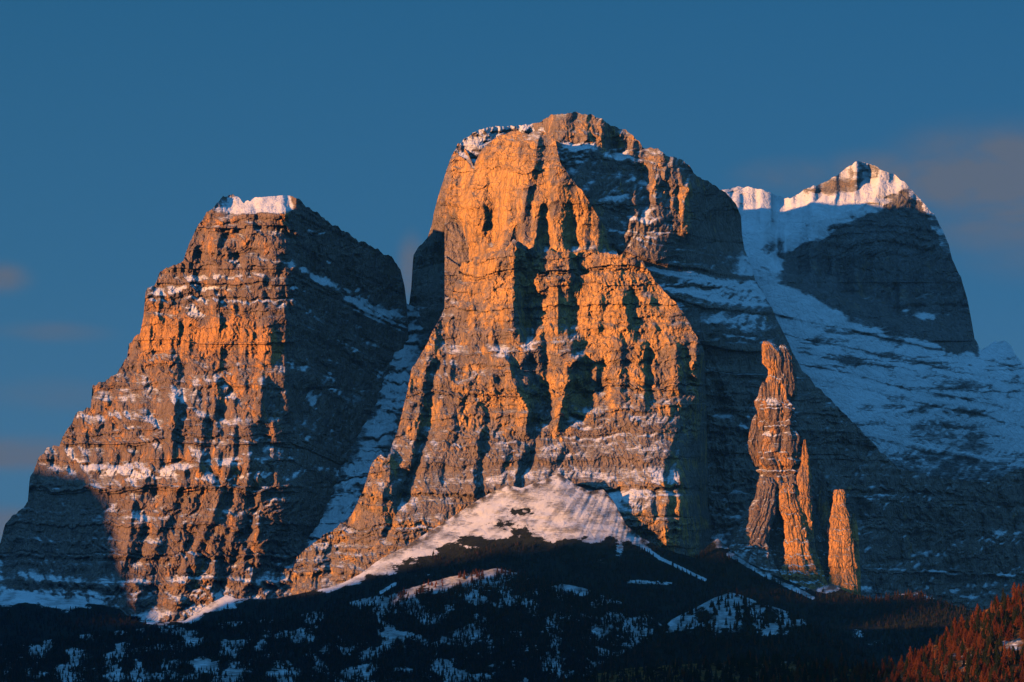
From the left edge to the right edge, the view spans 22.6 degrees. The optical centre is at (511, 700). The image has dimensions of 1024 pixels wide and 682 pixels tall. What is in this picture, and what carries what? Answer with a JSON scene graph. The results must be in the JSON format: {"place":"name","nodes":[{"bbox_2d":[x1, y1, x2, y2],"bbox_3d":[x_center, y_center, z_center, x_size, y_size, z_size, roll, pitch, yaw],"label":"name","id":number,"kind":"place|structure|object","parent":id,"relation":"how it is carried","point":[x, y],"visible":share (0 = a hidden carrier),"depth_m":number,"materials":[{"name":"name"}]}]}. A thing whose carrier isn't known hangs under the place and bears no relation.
{"place":"outdoors","nodes":[
{"label":"outdoors","id":0,"kind":"place"},
{"bbox_2d":[0,194,408,622],"bbox_3d":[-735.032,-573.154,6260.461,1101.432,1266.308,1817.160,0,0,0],"label":"rock massif","id":1,"kind":"structure","parent":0,"point":[193,462],"depth_m":5799.71,"materials":[{"name":"brown stone"}]},
{"bbox_2d":[0,568,662,681],"bbox_3d":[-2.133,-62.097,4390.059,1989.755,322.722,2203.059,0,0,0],"label":"forest hill","id":2,"kind":"structure","parent":0,"point":[391,634],"depth_m":4148.95,"materials":[{"name":"green plant"}]},
{"bbox_2d":[0,567,662,681],"bbox_3d":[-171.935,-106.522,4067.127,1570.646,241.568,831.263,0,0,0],"label":"conifer forest","id":3,"kind":"object","parent":2,"relation":"on","point":[478,652],"visible":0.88,"depth_m":4119.25,"materials":[{"name":"green plant"}]},
{"bbox_2d":[308,304,429,546],"bbox_3d":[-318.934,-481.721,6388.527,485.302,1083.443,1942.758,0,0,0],"label":"snow couloir","id":4,"kind":"structure","parent":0,"point":[376,436],"depth_m":6012.63,"materials":[{"name":"white snow"}]},
{"bbox_2d":[0,473,982,665],"bbox_3d":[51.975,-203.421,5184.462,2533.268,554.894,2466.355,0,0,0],"label":"scree slope","id":5,"kind":"structure","parent":0,"point":[553,511],"depth_m":5295.77,"materials":[{"name":"white snow"}]},
{"bbox_2d":[0,540,975,659],"bbox_3d":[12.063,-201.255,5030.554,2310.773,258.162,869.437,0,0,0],"label":"conifer forest","id":6,"kind":"object","parent":5,"relation":"on","point":[921,597],"visible":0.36,"depth_m":5195.96,"materials":[{"name":"green plant"}]},
{"bbox_2d":[288,239,709,594],"bbox_3d":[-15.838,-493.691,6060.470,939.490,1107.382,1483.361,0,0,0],"label":"rock massif","id":7,"kind":"structure","parent":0,"point":[605,391],"depth_m":5696.96,"materials":[{"name":"brown stone"}]},
{"bbox_2d":[0,0,1023,541],"label":"sky","id":8,"kind":"structure","parent":0,"point":[124,123],"materials":[{"name":"blue"}]},
{"bbox_2d":[409,131,617,334],"bbox_3d":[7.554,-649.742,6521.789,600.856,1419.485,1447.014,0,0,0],"label":"rock massif","id":9,"kind":"structure","parent":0,"point":[504,191],"depth_m":6003.12,"materials":[{"name":"brown stone"}]},
{"bbox_2d":[583,592,880,677],"bbox_3d":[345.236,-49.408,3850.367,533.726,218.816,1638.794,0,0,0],"label":"snowy mound","id":10,"kind":"object","parent":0,"point":[721,616],"visible":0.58,"depth_m":3648.63,"materials":[{"name":"white snow"}]},
{"bbox_2d":[584,589,882,676],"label":"conifer forest","id":11,"kind":"object","parent":10,"relation":"on","point":[713,647],"visible":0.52,"depth_m":3617.64,"materials":[{"name":"green plant"}]},
{"bbox_2d":[445,112,1023,610],"bbox_3d":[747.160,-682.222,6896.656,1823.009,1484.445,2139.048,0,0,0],"label":"rock massif","id":12,"kind":"structure","parent":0,"point":[675,224],"depth_m":6192.88,"materials":[{"name":"stone"}]},
{"bbox_2d":[579,596,1023,681],"bbox_3d":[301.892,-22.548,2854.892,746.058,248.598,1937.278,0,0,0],"label":"hill","id":13,"kind":"structure","parent":0,"point":[1015,642],"depth_m":2705.72,"materials":[{"name":"black plant"}]},
{"bbox_2d":[781,659,786,672],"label":"spruce tree","id":14,"kind":"object","parent":13,"relation":"on","point":[783,665],"visible":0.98,"depth_m":2693.20,"materials":[{"name":"green plant"}]},
{"bbox_2d":[553,588,1023,681],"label":"conifer forest","id":15,"kind":"object","parent":13,"relation":"on","point":[668,676],"visible":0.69,"depth_m":2712.11,"materials":[{"name":"green plant"}]},
{"bbox_2d":[876,671,880,681],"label":"larch tree","id":16,"kind":"object","parent":13,"relation":"on","point":[878,676],"visible":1,"depth_m":2594.65,"materials":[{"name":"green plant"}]},
{"bbox_2d":[880,662,885,676],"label":"larch tree","id":17,"kind":"object","parent":13,"relation":"on","point":[882,672],"visible":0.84,"depth_m":2629.96,"materials":[{"name":"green plant"}]},
{"bbox_2d":[887,659,891,674],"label":"spruce tree","id":18,"kind":"object","parent":13,"relation":"on","point":[889,669],"visible":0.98,"depth_m":2648.81,"materials":[{"name":"green plant"}]},
{"bbox_2d":[889,658,894,669],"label":"larch tree","id":19,"kind":"object","parent":13,"relation":"on","point":[891,663],"visible":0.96,"depth_m":2651.33,"materials":[{"name":"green plant"}]},
{"bbox_2d":[893,663,897,675],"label":"spruce tree","id":20,"kind":"object","parent":13,"relation":"on","point":[895,669],"visible":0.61,"depth_m":2608.38,"materials":[{"name":"green plant"}]},
{"bbox_2d":[896,671,901,681],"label":"larch tree","id":21,"kind":"object","parent":13,"relation":"on","point":[899,678],"visible":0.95,"depth_m":2552.12,"materials":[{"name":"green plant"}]},
{"bbox_2d":[897,658,903,669],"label":"larch tree","id":22,"kind":"object","parent":13,"relation":"on","point":[901,666],"visible":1,"depth_m":2632.74,"materials":[{"name":"orange plant"}]},
{"bbox_2d":[903,661,907,675],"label":"spruce tree","id":23,"kind":"object","parent":13,"relation":"on","point":[905,668],"visible":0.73,"depth_m":2594.88,"materials":[{"name":"green plant"}]},
{"bbox_2d":[905,663,911,674],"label":"larch tree","id":24,"kind":"object","parent":13,"relation":"on","point":[909,667],"visible":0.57,"depth_m":2578.32,"materials":[{"name":"orange plant"}]},
{"bbox_2d":[908,646,913,658],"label":"larch tree","id":25,"kind":"object","parent":13,"relation":"on","point":[910,655],"visible":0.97,"depth_m":2653.38,"materials":[{"name":"orange plant"}]},
{"bbox_2d":[911,668,915,681],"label":"larch tree","id":26,"kind":"object","parent":13,"relation":"on","point":[912,674],"visible":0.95,"depth_m":2537.04,"materials":[{"name":"orange plant"}]},
{"bbox_2d":[912,656,918,669],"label":"larch tree","id":27,"kind":"object","parent":13,"relation":"on","point":[915,664],"visible":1,"depth_m":2596.98,"materials":[{"name":"orange plant"}]},
{"bbox_2d":[917,655,922,669],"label":"larch tree","id":28,"kind":"object","parent":13,"relation":"on","point":[920,664],"visible":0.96,"depth_m":2588.85,"materials":[{"name":"orange plant"}]},
{"bbox_2d":[921,664,927,678],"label":"larch tree","id":29,"kind":"object","parent":13,"relation":"on","point":[925,671],"visible":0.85,"depth_m":2521.56,"materials":[{"name":"orange plant"}]},
{"bbox_2d":[921,650,927,663],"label":"spruce tree","id":30,"kind":"object","parent":13,"relation":"on","point":[923,658],"visible":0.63,"depth_m":2600.54,"materials":[{"name":"green plant"}]},
{"bbox_2d":[926,649,930,661],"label":"larch tree","id":31,"kind":"object","parent":13,"relation":"on","point":[929,655],"visible":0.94,"depth_m":2606.04,"materials":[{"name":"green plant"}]},
{"bbox_2d":[934,664,937,675],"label":"spruce tree","id":32,"kind":"object","parent":13,"relation":"on","point":[936,671],"visible":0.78,"depth_m":2511.97,"materials":[{"name":"green plant"}]},
{"bbox_2d":[937,644,942,658],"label":"larch tree","id":33,"kind":"object","parent":13,"relation":"on","point":[940,651],"visible":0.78,"depth_m":2587.45,"materials":[{"name":"orange plant"}]},
{"bbox_2d":[940,662,944,672],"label":"larch tree","id":34,"kind":"object","parent":13,"relation":"on","point":[942,668],"visible":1,"depth_m":2509.96,"materials":[{"name":"orange plant"}]},
{"bbox_2d":[943,652,949,664],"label":"larch tree","id":35,"kind":"object","parent":13,"relation":"on","point":[946,660],"visible":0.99,"depth_m":2543.29,"materials":[{"name":"orange plant"}]},
{"bbox_2d":[945,632,951,646],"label":"larch tree","id":36,"kind":"object","parent":13,"relation":"on","point":[948,641],"visible":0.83,"depth_m":2634.92,"materials":[{"name":"orange plant"}]},
{"bbox_2d":[946,654,953,669],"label":"spruce tree","id":37,"kind":"object","parent":13,"relation":"on","point":[951,660],"visible":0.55,"depth_m":2506.18,"materials":[{"name":"green plant"}]},
{"bbox_2d":[947,644,952,654],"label":"larch tree","id":38,"kind":"object","parent":13,"relation":"on","point":[950,649],"visible":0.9,"depth_m":2588.71,"materials":[{"name":"orange plant"}]},
{"bbox_2d":[950,621,953,635],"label":"spruce tree","id":39,"kind":"object","parent":13,"relation":"on","point":[951,631],"visible":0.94,"depth_m":2706.57,"materials":[{"name":"green plant"}]},
{"bbox_2d":[952,639,956,650],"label":"larch tree","id":40,"kind":"object","parent":13,"relation":"on","point":[954,646],"visible":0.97,"depth_m":2606.71,"materials":[{"name":"orange plant"}]},
{"bbox_2d":[952,626,960,640],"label":"larch tree","id":41,"kind":"object","parent":13,"relation":"on","point":[956,633],"visible":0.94,"depth_m":2661.22,"materials":[{"name":"orange plant"}]},
{"bbox_2d":[956,649,961,659],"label":"larch tree","id":42,"kind":"object","parent":13,"relation":"on","point":[958,656],"visible":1,"depth_m":2547.43,"materials":[{"name":"orange plant"}]},
{"bbox_2d":[958,614,965,626],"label":"larch tree","id":43,"kind":"object","parent":13,"relation":"on","point":[962,621],"visible":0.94,"depth_m":2720.48,"materials":[{"name":"orange plant"}]},
{"bbox_2d":[961,639,964,654],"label":"spruce tree","id":44,"kind":"object","parent":13,"relation":"on","point":[962,648],"visible":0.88,"depth_m":2575.45,"materials":[{"name":"green plant"}]},
{"bbox_2d":[962,649,966,661],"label":"larch tree","id":45,"kind":"object","parent":13,"relation":"on","point":[964,655],"visible":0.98,"depth_m":2529.21,"materials":[{"name":"orange plant"}]},
{"bbox_2d":[963,618,969,633],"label":"spruce tree","id":46,"kind":"object","parent":13,"relation":"on","point":[967,626],"visible":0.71,"depth_m":2675.83,"materials":[{"name":"green plant"}]},
{"bbox_2d":[965,672,969,681],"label":"spruce tree","id":47,"kind":"object","parent":13,"relation":"on","point":[967,677],"visible":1,"depth_m":2390.36,"materials":[{"name":"green plant"}]},
{"bbox_2d":[965,655,970,672],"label":"spruce tree","id":48,"kind":"object","parent":13,"relation":"on","point":[968,666],"visible":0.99,"depth_m":2471.88,"materials":[{"name":"green plant"}]},
{"bbox_2d":[965,636,970,647],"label":"larch tree","id":49,"kind":"object","parent":13,"relation":"on","point":[968,643],"visible":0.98,"depth_m":2587.45,"materials":[{"name":"orange plant"}]},
{"bbox_2d":[965,632,972,645],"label":"larch tree","id":50,"kind":"object","parent":13,"relation":"on","point":[970,638],"visible":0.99,"depth_m":2599.58,"materials":[{"name":"orange plant"}]},
{"bbox_2d":[968,624,974,638],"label":"larch tree","id":51,"kind":"object","parent":13,"relation":"on","point":[971,631],"visible":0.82,"depth_m":2634.84,"materials":[{"name":"orange plant"}]},
{"bbox_2d":[970,646,974,658],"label":"spruce tree","id":52,"kind":"object","parent":13,"relation":"on","point":[972,654],"visible":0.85,"depth_m":2527.34,"materials":[{"name":"green plant"}]},
{"bbox_2d":[971,637,977,652],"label":"larch tree","id":53,"kind":"object","parent":13,"relation":"on","point":[975,645],"visible":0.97,"depth_m":2546.87,"materials":[{"name":"orange plant"}]},
{"bbox_2d":[973,662,980,677],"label":"spruce tree","id":54,"kind":"object","parent":13,"relation":"on","point":[977,670],"visible":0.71,"depth_m":2414.16,"materials":[{"name":"green plant"}]},
{"bbox_2d":[973,623,980,637],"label":"spruce tree","id":55,"kind":"object","parent":13,"relation":"on","point":[977,627],"visible":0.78,"depth_m":2632.57,"materials":[{"name":"green plant"}]},
{"bbox_2d":[975,611,980,624],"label":"spruce tree","id":56,"kind":"object","parent":13,"relation":"on","point":[978,619],"visible":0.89,"depth_m":2696.12,"materials":[{"name":"green plant"}]},
{"bbox_2d":[977,634,983,648],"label":"larch tree","id":57,"kind":"object","parent":13,"relation":"on","point":[980,644],"visible":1,"depth_m":2545.86,"materials":[{"name":"orange plant"}]},
{"bbox_2d":[980,610,985,621],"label":"larch tree","id":58,"kind":"object","parent":13,"relation":"on","point":[983,614],"visible":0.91,"depth_m":2685.11,"materials":[{"name":"orange plant"}]},
{"bbox_2d":[981,648,987,663],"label":"spruce tree","id":59,"kind":"object","parent":13,"relation":"on","point":[984,657],"visible":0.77,"depth_m":2469.98,"materials":[{"name":"green plant"}]},
{"bbox_2d":[982,662,986,674],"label":"larch tree","id":60,"kind":"object","parent":13,"relation":"on","point":[984,669],"visible":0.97,"depth_m":2414.67,"materials":[{"name":"orange plant"}]},
{"bbox_2d":[986,619,990,634],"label":"spruce tree","id":61,"kind":"object","parent":13,"relation":"on","point":[988,626],"visible":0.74,"depth_m":2621.49,"materials":[{"name":"green plant"}]},
{"bbox_2d":[988,647,993,659],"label":"spruce tree","id":62,"kind":"object","parent":13,"relation":"on","point":[990,653],"visible":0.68,"depth_m":2478.75,"materials":[{"name":"green plant"}]},
{"bbox_2d":[989,631,994,647],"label":"spruce tree","id":63,"kind":"object","parent":13,"relation":"on","point":[991,641],"visible":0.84,"depth_m":2544.85,"materials":[{"name":"green plant"}]},
{"bbox_2d":[990,655,994,667],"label":"larch tree","id":64,"kind":"object","parent":13,"relation":"on","point":[992,661],"visible":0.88,"depth_m":2440.78,"materials":[{"name":"orange plant"}]},
{"bbox_2d":[992,596,996,609],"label":"spruce tree","id":65,"kind":"object","parent":13,"relation":"on","point":[994,602],"visible":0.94,"depth_m":2729.05,"materials":[{"name":"green plant"}]},
{"bbox_2d":[991,671,998,681],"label":"larch tree","id":66,"kind":"object","parent":13,"relation":"on","point":[994,677],"visible":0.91,"depth_m":2348.98,"materials":[{"name":"orange plant"}]},
{"bbox_2d":[993,628,1001,640],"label":"larch tree","id":67,"kind":"object","parent":13,"relation":"on","point":[997,633],"visible":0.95,"depth_m":2550.70,"materials":[{"name":"orange plant"}]},
{"bbox_2d":[995,640,999,655],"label":"spruce tree","id":68,"kind":"object","parent":13,"relation":"on","point":[996,647],"visible":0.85,"depth_m":2487.69,"materials":[{"name":"green plant"}]},
{"bbox_2d":[996,610,1000,626],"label":"spruce tree","id":69,"kind":"object","parent":13,"relation":"on","point":[998,618],"visible":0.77,"depth_m":2647.55,"materials":[{"name":"green plant"}]},
{"bbox_2d":[997,666,1001,677],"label":"larch tree","id":70,"kind":"object","parent":13,"relation":"on","point":[999,673],"visible":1,"depth_m":2382.13,"materials":[{"name":"orange plant"}]},
{"bbox_2d":[997,633,1002,646],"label":"spruce tree","id":71,"kind":"object","parent":13,"relation":"on","point":[1000,643],"visible":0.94,"depth_m":2544.88,"materials":[{"name":"green plant"}]},
{"bbox_2d":[1000,656,1006,670],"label":"larch tree","id":72,"kind":"object","parent":13,"relation":"on","point":[1003,663],"visible":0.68,"depth_m":2408.66,"materials":[{"name":"orange plant"}]},
{"bbox_2d":[1001,647,1006,658],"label":"larch tree","id":73,"kind":"object","parent":13,"relation":"on","point":[1004,653],"visible":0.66,"depth_m":2453.57,"materials":[{"name":"orange plant"}]},
{"bbox_2d":[1003,597,1006,611],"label":"spruce tree","id":74,"kind":"object","parent":13,"relation":"on","point":[1004,607],"visible":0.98,"depth_m":2706.91,"materials":[{"name":"green plant"}]},
{"bbox_2d":[1003,611,1008,626],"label":"spruce tree","id":75,"kind":"object","parent":13,"relation":"on","point":[1006,618],"visible":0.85,"depth_m":2641.53,"materials":[{"name":"green plant"}]},
{"bbox_2d":[1003,669,1010,681],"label":"larch tree","id":76,"kind":"object","parent":13,"relation":"on","point":[1007,672],"visible":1,"depth_m":2340.95,"materials":[{"name":"orange plant"}]},
{"bbox_2d":[1005,646,1010,662],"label":"larch tree","id":77,"kind":"object","parent":13,"relation":"on","point":[1008,653],"visible":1,"depth_m":2449.08,"materials":[{"name":"orange plant"}]},
{"bbox_2d":[1004,626,1013,643],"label":"larch tree","id":78,"kind":"object","parent":13,"relation":"on","point":[1008,636],"visible":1,"depth_m":2544.74,"materials":[{"name":"orange plant"}]},
{"bbox_2d":[1007,605,1012,617],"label":"larch tree","id":79,"kind":"object","parent":13,"relation":"on","point":[1009,612],"visible":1,"depth_m":2660.76,"materials":[{"name":"orange plant"}]},
{"bbox_2d":[1010,582,1016,594],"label":"larch tree","id":80,"kind":"object","parent":13,"relation":"on","point":[1013,587],"visible":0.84,"depth_m":2761.40,"materials":[{"name":"orange plant"}]},
{"bbox_2d":[1009,645,1019,663],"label":"spruce tree","id":81,"kind":"object","parent":13,"relation":"on","point":[1011,661],"visible":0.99,"depth_m":2445.03,"materials":[{"name":"green plant"}]},
{"bbox_2d":[1011,612,1018,627],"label":"spruce tree","id":82,"kind":"object","parent":13,"relation":"on","point":[1014,616],"visible":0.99,"depth_m":2618.91,"materials":[{"name":"green plant"}]},
{"bbox_2d":[1012,607,1018,619],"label":"spruce tree","id":83,"kind":"object","parent":13,"relation":"on","point":[1016,611],"visible":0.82,"depth_m":2641.20,"materials":[{"name":"green plant"}]},
{"bbox_2d":[1014,667,1019,678],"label":"larch tree","id":84,"kind":"object","parent":13,"relation":"on","point":[1017,672],"visible":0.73,"depth_m":2358.95,"materials":[{"name":"orange plant"}]},
{"bbox_2d":[1016,646,1019,660],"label":"spruce tree","id":85,"kind":"object","parent":13,"relation":"on","point":[1018,652],"visible":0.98,"depth_m":2450.19,"materials":[{"name":"green plant"}]},
{"bbox_2d":[1016,613,1023,628],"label":"larch tree","id":86,"kind":"object","parent":13,"relation":"on","point":[1019,622],"visible":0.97,"depth_m":2605.60,"materials":[{"name":"orange plant"}]},
{"bbox_2d":[1017,597,1022,610],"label":"larch tree","id":87,"kind":"object","parent":13,"relation":"on","point":[1020,602],"visible":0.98,"depth_m":2672.36,"materials":[{"name":"orange plant"}]},
{"bbox_2d":[1018,669,1023,681],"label":"larch tree","id":88,"kind":"object","parent":13,"relation":"on","point":[1021,678],"visible":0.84,"depth_m":2343.46,"materials":[{"name":"orange plant"}]},
{"bbox_2d":[1019,624,1023,641],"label":"larch tree","id":89,"kind":"object","parent":13,"relation":"on","point":[1022,633],"visible":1,"depth_m":2540.71,"materials":[{"name":"orange plant"}]},
{"bbox_2d":[1019,655,1023,669],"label":"larch tree","id":90,"kind":"object","parent":13,"relation":"on","point":[1021,662],"visible":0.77,"depth_m":2388.89,"materials":[{"name":"orange plant"}]},
{"bbox_2d":[812,490,884,598],"bbox_3d":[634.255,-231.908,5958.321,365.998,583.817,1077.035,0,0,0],"label":"rock massif","id":91,"kind":"structure","parent":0,"point":[869,587],"depth_m":5645.00,"materials":[{"name":"stone"}]},
{"bbox_2d":[728,477,780,577],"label":"rock pinnacle","id":92,"kind":"object","parent":91,"relation":"on","point":[750,541],"visible":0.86,"depth_m":5524.39,"materials":[{"name":"brown stone"}]},
{"bbox_2d":[748,341,828,583],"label":"rock pinnacle","id":93,"kind":"object","parent":91,"relation":"on","point":[775,449],"visible":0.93,"depth_m":5597.50,"materials":[{"name":"brown stone"}]},
{"bbox_2d":[778,482,823,588],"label":"rock pinnacle","id":94,"kind":"object","parent":91,"relation":"on","point":[798,566],"visible":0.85,"depth_m":5511.94,"materials":[{"name":"brown stone"}]},
{"bbox_2d":[796,439,827,584],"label":"rock pinnacle","id":95,"kind":"object","parent":91,"relation":"on","point":[804,479],"visible":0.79,"depth_m":5562.06,"materials":[{"name":"brown stone"}]},
{"bbox_2d":[812,514,817,554],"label":"rock pinnacle","id":96,"kind":"object","parent":91,"relation":"on","point":[815,539],"visible":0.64,"depth_m":5576.12,"materials":[{"name":"brown stone"}]},
{"bbox_2d":[828,489,858,594],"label":"rock pinnacle","id":97,"kind":"object","parent":91,"relation":"on","point":[842,565],"visible":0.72,"depth_m":5531.23,"materials":[{"name":"brown stone"}]},
{"bbox_2d":[850,514,861,595],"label":"rock pinnacle","id":98,"kind":"object","parent":91,"relation":"on","point":[854,528],"visible":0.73,"depth_m":5566.29,"materials":[{"name":"stone"}]},
{"bbox_2d":[723,160,1023,481],"bbox_3d":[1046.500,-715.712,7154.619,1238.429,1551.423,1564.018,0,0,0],"label":"peak","id":99,"kind":"structure","parent":0,"point":[857,276],"depth_m":6744.83,"materials":[{"name":"white snow"}]},
{"bbox_2d":[982,629,986,641],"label":"spruce tree","id":100,"kind":"object","parent":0,"point":[984,636],"visible":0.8,"depth_m":2579.18,"materials":[{"name":"green plant"}]}
]}

